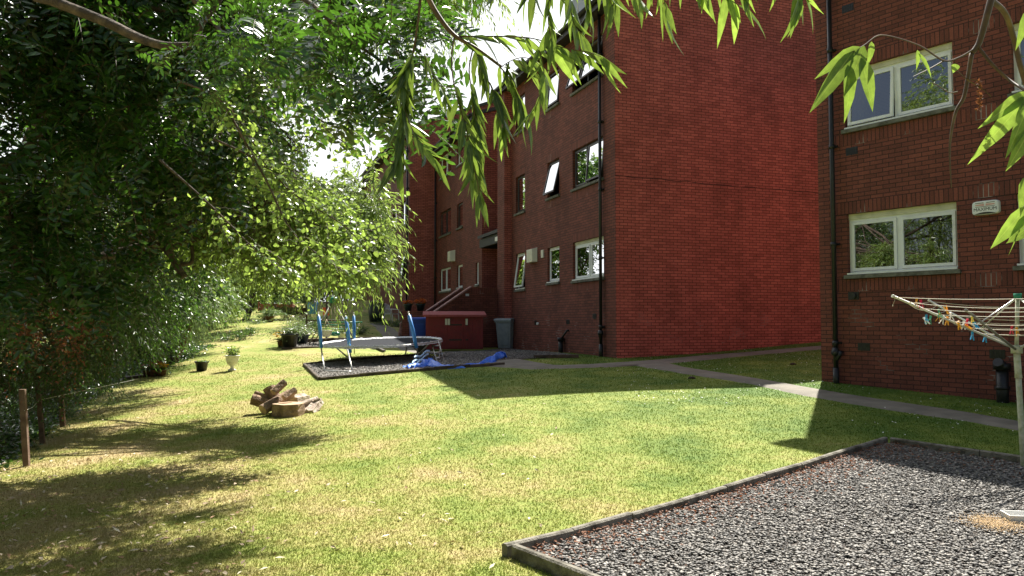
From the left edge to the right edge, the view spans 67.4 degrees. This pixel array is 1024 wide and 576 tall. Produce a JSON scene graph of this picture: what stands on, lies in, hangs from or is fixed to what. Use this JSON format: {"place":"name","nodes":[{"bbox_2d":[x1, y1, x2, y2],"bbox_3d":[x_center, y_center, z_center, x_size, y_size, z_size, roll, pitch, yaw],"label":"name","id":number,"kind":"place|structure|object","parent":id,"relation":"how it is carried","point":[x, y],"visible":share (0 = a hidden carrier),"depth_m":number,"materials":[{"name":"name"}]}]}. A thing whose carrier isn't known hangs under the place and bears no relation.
{"place":"outdoors","nodes":[
{"label":"outdoors","id":0,"kind":"place"},
{"bbox_2d":[43,308,116,418],"bbox_3d":[-4.575,0.775,8.264,0.734,1.284,0.771,0,-3,0],"label":"dead spray","id":1,"kind":"object","parent":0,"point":[65,343],"visible":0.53,"depth_m":8.16,"materials":[{"name":"brown plant"}]},
{"bbox_2d":[243,307,287,321],"bbox_3d":[-10.484,1.152,33.114,1.898,0.760,1.697,0,-3,0],"label":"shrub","id":2,"kind":"object","parent":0,"point":[271,314],"visible":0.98,"depth_m":32.85,"materials":[{"name":"green plant"}]},
{"bbox_2d":[0,0,591,309],"label":"sky","id":3,"kind":"structure","parent":0,"point":[324,164],"materials":[{"name":"white"}]},
{"bbox_2d":[283,341,328,347],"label":"gravel","id":4,"kind":"structure","parent":0,"point":[307,344],"depth_m":24.09,"materials":[{"name":"grey gravel"}]},
{"bbox_2d":[256,324,317,346],"bbox_3d":[-6.904,1.450,23.474,1.873,0.768,1.684,1,-3,-27],"label":"potted plant","id":5,"kind":"object","parent":4,"relation":"on","point":[290,336],"visible":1,"depth_m":23.20,"materials":[{"name":"green plant"}]},
{"bbox_2d":[308,297,361,343],"bbox_3d":[-5.707,1.109,25.107,1.666,1.623,1.704,0,-3,-8],"label":"swing frame","id":6,"kind":"object","parent":4,"relation":"on","point":[331,322],"visible":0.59,"depth_m":24.87,"materials":[{"name":"teal"}]},
{"bbox_2d":[308,355,489,376],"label":"gravel","id":7,"kind":"structure","parent":0,"point":[366,365],"depth_m":18.39,"materials":[{"name":"grey gravel"}]},
{"bbox_2d":[317,312,442,371],"bbox_3d":[-3.388,1.299,19.434,3.178,1.413,4.231,0,-3,0],"label":"trampoline","id":8,"kind":"object","parent":7,"relation":"on","point":[386,342],"visible":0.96,"depth_m":19.44,"materials":[{"name":"grey metal"}]},
{"bbox_2d":[403,350,506,368],"bbox_3d":[-1.276,1.739,18.595,1.883,0.460,2.953,-1,-3,18],"label":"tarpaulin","id":9,"kind":"object","parent":7,"relation":"on","point":[431,362],"visible":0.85,"depth_m":17.95,"materials":[{"name":"blue plastic"}]},
{"bbox_2d":[370,323,432,352],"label":"paved path","id":10,"kind":"structure","parent":0,"point":[392,332],"depth_m":29.69,"materials":[{"name":"grey concrete"}]},
{"bbox_2d":[407,317,425,336],"bbox_3d":[-3.216,1.500,26.174,0.628,1.005,0.734,1,-3,-14],"label":"wheelie bin","id":11,"kind":"object","parent":10,"relation":"on","point":[419,324],"visible":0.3,"depth_m":25.90,"materials":[{"name":"blue plastic"}]},
{"bbox_2d":[429,348,570,361],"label":"gravel","id":12,"kind":"structure","parent":0,"point":[509,352],"depth_m":21.03,"materials":[{"name":"grey gravel"}]},
{"bbox_2d":[0,300,1023,575],"bbox_3d":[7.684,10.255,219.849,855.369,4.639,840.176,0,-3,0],"label":"ground","id":13,"kind":"structure","parent":0,"point":[260,344],"depth_m":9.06,"materials":[{"name":"green plant"}]},
{"bbox_2d":[0,172,174,459],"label":"hedge tree","id":14,"kind":"object","parent":13,"relation":"on","point":[28,378],"visible":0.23,"depth_m":10.58,"materials":[{"name":"green plant"}]},
{"bbox_2d":[2,355,189,452],"bbox_3d":[-11.049,2.095,13.415,8.794,1.505,23.249,1,-3,-14],"label":"soil strip","id":15,"kind":"object","parent":13,"relation":"on","point":[54,413],"visible":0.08,"depth_m":13.24,"materials":[{"name":"brown soil"}]},
{"bbox_2d":[18,389,30,466],"bbox_3d":[-5.515,1.732,8.702,0.242,1.156,0.084,-1,-3,25],"label":"fence post","id":16,"kind":"object","parent":15,"relation":"on","point":[24,430],"visible":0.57,"depth_m":8.70,"materials":[{"name":"brown wood"}]},
{"bbox_2d":[35,377,45,443],"bbox_3d":[-6.314,1.789,10.293,0.260,1.180,0.077,-1,-3,21],"label":"fence post","id":17,"kind":"object","parent":15,"relation":"on","point":[41,426],"visible":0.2,"depth_m":10.28,"materials":[{"name":"brown wood"}]},
{"bbox_2d":[58,369,65,426],"bbox_3d":[-7.058,1.863,12.041,0.252,1.209,0.099,-1,-3,26],"label":"fence post","id":18,"kind":"object","parent":15,"relation":"on","point":[62,423],"visible":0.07,"depth_m":12.01,"materials":[{"name":"brown wood"}]},
{"bbox_2d":[14,50,313,386],"bbox_3d":[-7.997,-1.998,16.593,6.357,8.834,5.078,-1,-3,17],"label":"hedge tree","id":19,"kind":"object","parent":15,"relation":"on","point":[183,305],"visible":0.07,"depth_m":16.92,"materials":[{"name":"green plant"}]},
{"bbox_2d":[134,260,253,362],"bbox_3d":[-9.187,-0.012,21.380,4.561,5.470,5.543,0,-3,0],"label":"willow tree","id":20,"kind":"object","parent":15,"relation":"on","point":[199,328],"visible":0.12,"depth_m":20.89,"materials":[{"name":"green plant"}]},
{"bbox_2d":[0,386,556,575],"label":"fallen leaves","id":21,"kind":"object","parent":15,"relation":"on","point":[138,573],"visible":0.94,"depth_m":5.86,"materials":[{"name":"brown plant"}]},
{"bbox_2d":[0,341,220,471],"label":"undergrowth","id":22,"kind":"object","parent":13,"relation":"on","point":[9,435],"visible":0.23,"depth_m":12.95,"materials":[{"name":"green plant"}]},
{"bbox_2d":[0,111,224,413],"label":"hedge tree","id":23,"kind":"object","parent":13,"relation":"on","point":[139,337],"visible":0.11,"depth_m":13.30,"materials":[{"name":"green plant"}]},
{"bbox_2d":[0,451,257,575],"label":"fallen leaves","id":24,"kind":"object","parent":13,"relation":"on","point":[147,569],"visible":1,"depth_m":5.71,"materials":[{"name":"brown plant"}]},
{"bbox_2d":[142,360,162,376],"bbox_3d":[-8.589,1.919,18.406,0.549,0.403,0.547,1,-3,-17],"label":"flower pot","id":25,"kind":"object","parent":13,"relation":"on","point":[153,371],"visible":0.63,"depth_m":18.34,"materials":[{"name":"brown"}]},
{"bbox_2d":[155,362,171,375],"bbox_3d":[-8.390,1.947,18.434,0.377,0.335,0.372,1,-3,-18],"label":"flower pot","id":26,"kind":"object","parent":13,"relation":"on","point":[163,373],"visible":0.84,"depth_m":18.38,"materials":[{"name":"brown"}]},
{"bbox_2d":[90,49,286,331],"bbox_3d":[-12.529,-3.309,28.656,9.812,11.982,7.152,1,-3,-26],"label":"hedge tree","id":27,"kind":"object","parent":13,"relation":"on","point":[242,283],"visible":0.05,"depth_m":29.83,"materials":[{"name":"green plant"}]},
{"bbox_2d":[194,360,209,370],"bbox_3d":[-7.731,1.917,19.136,0.378,0.290,0.360,0,-3,0],"label":"flower pot","id":28,"kind":"object","parent":13,"relation":"on","point":[202,365],"visible":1,"depth_m":19.02,"materials":[{"name":"brown"}]},
{"bbox_2d":[3,0,409,323],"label":"aspen tree","id":29,"kind":"object","parent":13,"relation":"on","point":[288,220],"visible":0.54,"depth_m":5.18,"materials":[{"name":"green plant"}]},
{"bbox_2d":[205,331,251,340],"bbox_3d":[-9.463,1.590,25.380,1.641,0.381,0.951,1,-3,-26],"label":"garden plant","id":30,"kind":"object","parent":13,"relation":"on","point":[224,338],"visible":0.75,"depth_m":25.33,"materials":[{"name":"green plant"}]},
{"bbox_2d":[221,345,243,370],"bbox_3d":[-6.880,1.723,18.913,0.599,0.632,0.604,1,-3,-26],"label":"garden urn","id":31,"kind":"object","parent":13,"relation":"on","point":[232,357],"visible":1,"depth_m":18.86,"materials":[{"name":"beige stone"}]},
{"bbox_2d":[222,329,253,340],"bbox_3d":[-8.986,1.521,25.411,0.660,0.439,1.438,-1,-3,22],"label":"garden plant","id":32,"kind":"object","parent":13,"relation":"on","point":[241,336],"visible":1,"depth_m":25.38,"materials":[{"name":"green plant"}]},
{"bbox_2d":[0,0,484,374],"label":"rowan tree","id":33,"kind":"object","parent":13,"relation":"on","point":[54,49],"visible":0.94,"depth_m":5.83,"materials":[{"name":"green plant"}]},
{"bbox_2d":[2,251,86,403],"bbox_3d":[-4.670,0.392,7.594,0.899,1.515,0.943,0,-3,0],"label":"dead spray","id":34,"kind":"object","parent":33,"relation":"hanging from","point":[29,330],"visible":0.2,"depth_m":7.51,"materials":[{"name":"brown plant"}]},
{"bbox_2d":[105,201,153,293],"bbox_3d":[-3.753,-0.409,7.562,0.443,1.078,0.620,1,-3,-27],"label":"dead spray","id":35,"kind":"object","parent":33,"relation":"attached to","point":[133,240],"visible":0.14,"depth_m":7.54,"materials":[{"name":"brown plant"}]},
{"bbox_2d":[250,391,269,406],"bbox_3d":[-3.920,1.768,12.043,0.367,0.313,0.292,0,-3,-10],"label":"log","id":36,"kind":"object","parent":13,"relation":"on","point":[258,398],"visible":0.73,"depth_m":11.94,"materials":[{"name":"brown wood"}]},
{"bbox_2d":[220,287,316,306],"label":"clipped hedge","id":37,"kind":"object","parent":13,"relation":"on","point":[302,300],"visible":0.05,"depth_m":46.54,"materials":[{"name":"green plant"}]},
{"bbox_2d":[263,385,279,398],"bbox_3d":[-3.750,1.718,12.114,0.344,0.387,0.233,-1,-3,22],"label":"log","id":38,"kind":"object","parent":13,"relation":"on","point":[268,393],"visible":0.4,"depth_m":12.03,"materials":[{"name":"brown wood"}]},
{"bbox_2d":[258,302,294,310],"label":"raised bed","id":39,"kind":"object","parent":13,"relation":"on","point":[269,305],"visible":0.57,"depth_m":41.66,"materials":[{"name":"brown wood"}]},
{"bbox_2d":[259,389,294,414],"bbox_3d":[-3.642,1.763,11.904,0.169,0.347,0.594,-2,-3,33],"label":"log","id":40,"kind":"object","parent":13,"relation":"on","point":[265,408],"visible":0.75,"depth_m":11.76,"materials":[{"name":"brown wood"}]},
{"bbox_2d":[270,379,286,394],"bbox_3d":[-3.612,1.538,11.911,0.121,0.245,0.273,-2,-4,42],"label":"log","id":41,"kind":"object","parent":40,"relation":"on","point":[276,389],"visible":1,"depth_m":11.87,"materials":[{"name":"brown wood"}]},
{"bbox_2d":[266,304,297,319],"bbox_3d":[-10.801,1.075,35.913,1.898,0.839,1.606,0,-3,0],"label":"garden plant","id":42,"kind":"object","parent":13,"relation":"on","point":[294,311],"visible":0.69,"depth_m":35.92,"materials":[{"name":"green plant"}]},
{"bbox_2d":[236,122,330,319],"bbox_3d":[-12.744,-4.025,36.372,8.623,11.402,7.972,1,-3,-28],"label":"tall tree","id":43,"kind":"object","parent":13,"relation":"on","point":[260,301],"depth_m":36.52,"materials":[{"name":"green plant"}]},
{"bbox_2d":[271,402,304,417],"bbox_3d":[-3.404,1.863,11.727,0.509,0.205,0.488,-1,-3,29],"label":"tree stump","id":44,"kind":"object","parent":13,"relation":"on","point":[287,409],"visible":0.95,"depth_m":11.53,"materials":[{"name":"brown wood"}]},
{"bbox_2d":[282,387,296,400],"bbox_3d":[-3.431,1.636,11.855,0.108,0.208,0.253,-2,-3,40],"label":"log","id":45,"kind":"object","parent":44,"relation":"on","point":[289,394],"visible":1,"depth_m":11.82,"materials":[{"name":"brown wood"}]},
{"bbox_2d":[274,305,305,314],"bbox_3d":[-11.526,1.154,39.959,1.480,0.500,0.660,0,-3,0],"label":"raised bed","id":46,"kind":"object","parent":13,"relation":"on","point":[302,309],"visible":0.46,"depth_m":39.68,"materials":[{"name":"brown wood"}]},
{"bbox_2d":[44,0,539,397],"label":"willow tree","id":47,"kind":"object","parent":13,"relation":"on","point":[378,208],"visible":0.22,"depth_m":10.96,"materials":[{"name":"green plant"}]},
{"bbox_2d":[278,314,313,326],"bbox_3d":[-8.275,1.269,29.024,2.334,0.633,2.201,2,-4,-43],"label":"garden plant","id":48,"kind":"object","parent":13,"relation":"on","point":[293,322],"visible":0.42,"depth_m":28.83,"materials":[{"name":"green plant"}]},
{"bbox_2d":[288,393,309,401],"bbox_3d":[-3.466,1.825,12.477,0.234,0.213,0.328,-1,-3,22],"label":"log","id":49,"kind":"object","parent":13,"relation":"on","point":[300,397],"visible":0.55,"depth_m":12.40,"materials":[{"name":"brown wood"}]},
{"bbox_2d":[251,323,350,343],"bbox_3d":[-6.512,1.474,24.221,3.438,0.774,2.597,0,-3,0],"label":"potted plant","id":50,"kind":"object","parent":13,"relation":"on","point":[303,338],"visible":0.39,"depth_m":24.29,"materials":[{"name":"green plant"}]},
{"bbox_2d":[303,363,319,379],"bbox_3d":[-4.644,1.983,17.774,0.082,0.339,3.010,1,-3,-21],"label":"timber edging","id":51,"kind":"object","parent":13,"relation":"on","point":[311,371],"visible":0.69,"depth_m":17.56,"materials":[{"name":"wood"}]},
{"bbox_2d":[293,318,330,330],"bbox_3d":[-7.379,1.361,28.508,1.712,0.598,1.583,0,-3,0],"label":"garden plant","id":52,"kind":"object","parent":13,"relation":"on","point":[313,323],"visible":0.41,"depth_m":28.33,"materials":[{"name":"green plant"}]},
{"bbox_2d":[273,284,354,303],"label":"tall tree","id":53,"kind":"object","parent":13,"relation":"on","point":[321,294],"visible":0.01,"depth_m":61.65,"materials":[{"name":"green plant"}]},
{"bbox_2d":[305,397,323,412],"bbox_3d":[-3.114,1.860,12.046,0.199,0.276,0.406,0,-3,8],"label":"log","id":54,"kind":"object","parent":13,"relation":"on","point":[314,407],"visible":0.84,"depth_m":11.99,"materials":[{"name":"brown wood"}]},
{"bbox_2d":[305,284,347,337],"bbox_3d":[-6.376,0.634,26.449,1.410,2.354,0.072,1,-3,-13],"label":"trellis","id":55,"kind":"object","parent":13,"relation":"on","point":[307,319],"visible":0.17,"depth_m":26.41,"materials":[{"name":"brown wood"}]},
{"bbox_2d":[322,319,331,336],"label":"potted plant","id":56,"kind":"object","parent":13,"relation":"on","point":[327,332],"visible":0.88,"depth_m":24.26,"materials":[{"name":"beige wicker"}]},
{"bbox_2d":[307,337,371,341],"bbox_3d":[-5.897,1.799,25.430,0.066,0.329,3.238,-2,-4,42],"label":"timber edging","id":57,"kind":"object","parent":13,"relation":"on","point":[323,339],"visible":0.32,"depth_m":25.27,"materials":[{"name":"wood"}]},
{"bbox_2d":[352,178,368,300],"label":"brick house","id":58,"kind":"structure","parent":13,"relation":"on","point":[365,180],"depth_m":54.74,"materials":[{"name":"red brick"}]},
{"bbox_2d":[306,353,425,364],"bbox_3d":[-3.741,1.912,19.896,3.225,0.381,0.080,1,-3,-26],"label":"timber edging","id":59,"kind":"object","parent":13,"relation":"on","point":[339,360],"visible":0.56,"depth_m":19.84,"materials":[{"name":"brown wood"}]},
{"bbox_2d":[368,301,384,321],"bbox_3d":[-6.696,1.145,37.988,0.800,1.040,0.800,0,-3,0],"label":"water butt","id":60,"kind":"object","parent":13,"relation":"on","point":[376,311],"visible":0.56,"depth_m":37.65,"materials":[{"name":"black"}]},
{"bbox_2d":[383,303,399,320],"bbox_3d":[-6.007,1.230,38.012,0.718,0.949,0.606,-2,-3,30],"label":"garden chair","id":61,"kind":"object","parent":13,"relation":"on","point":[389,309],"visible":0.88,"depth_m":38.04,"materials":[{"name":"white plastic"}]},
{"bbox_2d":[320,362,504,379],"bbox_3d":[-2.133,1.901,17.027,4.120,0.446,0.082,1,-3,-18],"label":"timber edging","id":62,"kind":"object","parent":13,"relation":"on","point":[406,370],"visible":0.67,"depth_m":16.93,"materials":[{"name":"brown wood"}]},
{"bbox_2d":[402,311,422,335],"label":"brick wall","id":63,"kind":"structure","parent":13,"relation":"on","point":[405,327],"depth_m":27.16,"materials":[{"name":"red brick"}]},
{"bbox_2d":[415,298,425,310],"bbox_3d":[-3.270,0.597,27.514,0.534,0.453,0.521,1,-3,-19],"label":"flower pot","id":64,"kind":"object","parent":63,"relation":"on","point":[420,306],"visible":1,"depth_m":27.39,"materials":[{"name":"black plastic"}]},
{"bbox_2d":[361,100,494,321],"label":"brick house","id":65,"kind":"structure","parent":13,"relation":"on","point":[419,200],"depth_m":37.06,"materials":[{"name":"red brick"}]},
{"bbox_2d":[399,255,405,280],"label":"window","id":66,"kind":"structure","parent":65,"relation":"in","point":[401,267],"depth_m":38.01,"materials":[{"name":"grey plastic"}]},
{"bbox_2d":[423,311,486,348],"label":"garden shed","id":67,"kind":"structure","parent":13,"relation":"on","point":[458,329],"depth_m":24.95,"materials":[{"name":"red wood"}]},
{"bbox_2d":[448,321,462,347],"bbox_3d":[-1.833,1.504,24.951,0.507,0.889,0.040,0,-3,-6],"label":"door","id":68,"kind":"structure","parent":67,"relation":"in","point":[455,329],"depth_m":24.94,"materials":[{"name":"red wood"}]},
{"bbox_2d":[464,321,468,347],"bbox_3d":[-1.490,1.506,24.988,0.153,0.889,0.040,0,-3,-6],"label":"door","id":69,"kind":"structure","parent":67,"relation":"in","point":[466,327],"depth_m":24.98,"materials":[{"name":"red metal"}]},
{"bbox_2d":[425,286,496,347],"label":"brick staircase","id":70,"kind":"structure","parent":13,"relation":"on","point":[470,298],"depth_m":27.27,"materials":[{"name":"brick"}]},
{"bbox_2d":[430,107,497,304],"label":"brick house","id":71,"kind":"structure","parent":13,"relation":"on","point":[459,231],"depth_m":32.99,"materials":[{"name":"red brick"}]},
{"bbox_2d":[438,267,450,293],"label":"window","id":72,"kind":"structure","parent":71,"relation":"in","point":[445,273],"depth_m":35.50,"materials":[{"name":"white glass"}]},
{"bbox_2d":[438,208,450,238],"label":"window","id":73,"kind":"structure","parent":71,"relation":"in","point":[446,216],"depth_m":35.62,"materials":[{"name":"brown"}]},
{"bbox_2d":[439,151,450,180],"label":"window","id":74,"kind":"structure","parent":71,"relation":"in","point":[444,163],"depth_m":35.70,"materials":[{"name":"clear glass"}]},
{"bbox_2d":[455,265,462,289],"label":"window","id":75,"kind":"structure","parent":71,"relation":"in","point":[460,279],"depth_m":33.26,"materials":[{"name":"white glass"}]},
{"bbox_2d":[455,203,462,230],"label":"window","id":76,"kind":"structure","parent":71,"relation":"in","point":[460,205],"depth_m":33.31,"materials":[{"name":"brown"}]},
{"bbox_2d":[477,229,496,248],"bbox_3d":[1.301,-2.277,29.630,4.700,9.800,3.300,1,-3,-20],"label":"canopy","id":77,"kind":"object","parent":71,"relation":"attached to","point":[488,240],"visible":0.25,"depth_m":29.20,"materials":[{"name":"grey concrete"}]},
{"bbox_2d":[493,318,513,347],"bbox_3d":[-0.159,1.578,26.770,0.674,1.072,0.787,-1,-3,28],"label":"wheelie bin","id":78,"kind":"object","parent":13,"relation":"on","point":[504,328],"visible":0.69,"depth_m":26.49,"materials":[{"name":"grey plastic"}]},
{"bbox_2d":[512,544,599,575],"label":"edging","id":79,"kind":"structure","parent":13,"relation":"on","point":[539,560],"depth_m":4.76,"materials":[{"name":"beige wood"}]},
{"bbox_2d":[533,354,578,357],"bbox_3d":[1.124,1.802,19.579,1.154,0.212,0.070,0,-3,-5],"label":"timber edging","id":80,"kind":"object","parent":13,"relation":"on","point":[558,356],"visible":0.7,"depth_m":19.55,"materials":[{"name":"brown wood"}]},
{"bbox_2d":[494,0,820,357],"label":"brick house","id":81,"kind":"structure","parent":13,"relation":"on","point":[664,202],"depth_m":20.83,"materials":[{"name":"red brick"}]},
{"bbox_2d":[514,175,524,215],"bbox_3d":[0.359,-3.164,26.156,0.393,1.330,1.007,1,-3,-13],"label":"window","id":82,"kind":"structure","parent":81,"relation":"in","point":[521,180],"depth_m":26.24,"materials":[{"name":"grey"}]},
{"bbox_2d":[514,253,525,291],"bbox_3d":[0.303,-0.533,26.023,0.234,1.300,1.000,1,-3,-20],"label":"window","id":83,"kind":"structure","parent":81,"relation":"in","point":[520,268],"depth_m":26.02,"materials":[{"name":"clear glass"}]},
{"bbox_2d":[526,248,536,262],"bbox_3d":[0.624,-1.059,24.833,0.166,0.460,0.620,1,-3,-20],"label":"flue box","id":84,"kind":"object","parent":81,"relation":"attached to","point":[531,255],"visible":1,"depth_m":24.60,"materials":[{"name":"beige"}]},
{"bbox_2d":[543,159,559,200],"bbox_3d":[1.235,-3.307,23.418,0.319,1.180,1.030,1,-3,-20],"label":"window","id":85,"kind":"structure","parent":81,"relation":"in","point":[553,171],"depth_m":23.41,"materials":[{"name":"grey"}]},
{"bbox_2d":[545,246,559,284],"bbox_3d":[1.332,-0.673,23.321,0.397,1.150,1.037,1,-3,-13],"label":"window","id":86,"kind":"structure","parent":81,"relation":"in","point":[554,252],"depth_m":23.41,"materials":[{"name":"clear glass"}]},
{"bbox_2d":[545,69,559,112],"bbox_3d":[1.291,-6.078,23.567,0.200,1.170,1.030,1,-3,-20],"label":"window","id":87,"kind":"structure","parent":81,"relation":"in","point":[552,98],"depth_m":23.54,"materials":[{"name":"grey"}]},
{"bbox_2d":[565,35,603,96],"bbox_3d":[2.025,-6.160,21.255,0.377,1.180,2.060,1,-3,-20],"label":"window","id":88,"kind":"structure","parent":81,"relation":"in","point":[581,74],"depth_m":21.15,"materials":[{"name":"grey"}]},
{"bbox_2d":[570,137,603,191],"bbox_3d":[2.100,-3.387,21.151,0.401,1.190,2.062,1,-3,-14],"label":"window","id":89,"kind":"structure","parent":81,"relation":"in","point":[586,158],"depth_m":21.18,"materials":[{"name":"grey"}]},
{"bbox_2d":[570,236,604,282],"bbox_3d":[2.136,-0.754,21.042,0.514,1.160,2.062,1,-3,-18],"label":"window","id":90,"kind":"structure","parent":81,"relation":"in","point":[587,251],"depth_m":21.15,"materials":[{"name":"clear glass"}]},
{"bbox_2d":[502,437,887,557],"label":"concrete kerb","id":91,"kind":"structure","parent":13,"relation":"on","point":[614,520],"depth_m":6.19,"materials":[{"name":"grey concrete"}]},
{"bbox_2d":[373,0,1023,251],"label":"willow tree","id":92,"kind":"object","parent":13,"relation":"on","point":[849,66],"visible":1,"depth_m":2.13,"materials":[{"name":"green plant"}]},
{"bbox_2d":[604,362,1017,429],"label":"footpath","id":93,"kind":"structure","parent":13,"relation":"on","point":[905,407],"depth_m":12.05,"materials":[{"name":"grey concrete"}]},
{"bbox_2d":[815,0,1023,402],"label":"brick house","id":94,"kind":"structure","parent":13,"relation":"on","point":[897,218],"depth_m":12.96,"materials":[{"name":"red brick"}]},
{"bbox_2d":[841,42,955,133],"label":"window","id":95,"kind":"structure","parent":94,"relation":"in","point":[916,97],"depth_m":13.21,"materials":[{"name":"clear glass"}]},
{"bbox_2d":[844,202,960,278],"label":"window","id":96,"kind":"structure","parent":94,"relation":"in","point":[901,241],"depth_m":13.15,"materials":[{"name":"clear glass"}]},
{"bbox_2d":[972,200,1000,215],"bbox_3d":[7.424,-1.258,12.029,0.078,0.220,0.390,2,-3,-36],"label":"alarm box","id":97,"kind":"object","parent":94,"relation":"attached to","point":[986,207],"visible":1,"depth_m":11.99,"materials":[{"name":"white plastic"}]},
{"bbox_2d":[1007,23,1023,97],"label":"window","id":98,"kind":"structure","parent":94,"relation":"in","point":[1017,79],"depth_m":11.80,"materials":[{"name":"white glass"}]},
{"bbox_2d":[1013,194,1023,270],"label":"window","id":99,"kind":"structure","parent":94,"relation":"in","point":[1020,266],"depth_m":11.70,"materials":[{"name":"white glass"}]},
{"bbox_2d":[890,437,1019,462],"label":"concrete kerb","id":100,"kind":"structure","parent":13,"relation":"on","point":[1013,458],"depth_m":8.08,"materials":[{"name":"grey concrete"}]},
{"bbox_2d":[572,0,584,12],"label":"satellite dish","id":101,"kind":"object","parent":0,"point":[579,5],"visible":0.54,"depth_m":21.62,"materials":[{"name":"grey"}]},
{"bbox_2d":[487,346,820,368],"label":"path","id":102,"kind":"structure","parent":0,"point":[518,363],"depth_m":18.22,"materials":[{"name":"grey concrete"}]},
{"bbox_2d":[532,443,1023,575],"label":"gravel ground","id":103,"kind":"structure","parent":0,"point":[820,550],"depth_m":5.52,"materials":[{"name":"grey gravel"}]},
{"bbox_2d":[527,441,959,569],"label":"fallen leaves","id":104,"kind":"object","parent":103,"relation":"on","point":[686,507],"visible":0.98,"depth_m":6.31,"materials":[{"name":"brown plant"}]},
{"bbox_2d":[861,442,1023,477],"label":"fallen leaves","id":105,"kind":"object","parent":103,"relation":"on","point":[951,458],"visible":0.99,"depth_m":7.75,"materials":[{"name":"brown plant"}]},
{"bbox_2d":[891,293,1023,466],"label":"rotary clothes dryer","id":106,"kind":"object","parent":103,"relation":"on","point":[1017,350],"visible":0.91,"depth_m":7.49,"materials":[{"name":"grey metal"}]},
{"bbox_2d":[951,510,1023,534],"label":"sand","id":107,"kind":"structure","parent":103,"relation":"on","point":[996,524],"depth_m":5.68,"materials":[{"name":"beige sand"}]},
{"bbox_2d":[1000,510,1023,523],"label":"concrete slab","id":108,"kind":"object","parent":103,"relation":"on","point":[1015,516],"visible":0.9,"depth_m":5.80,"materials":[{"name":"white concrete"}]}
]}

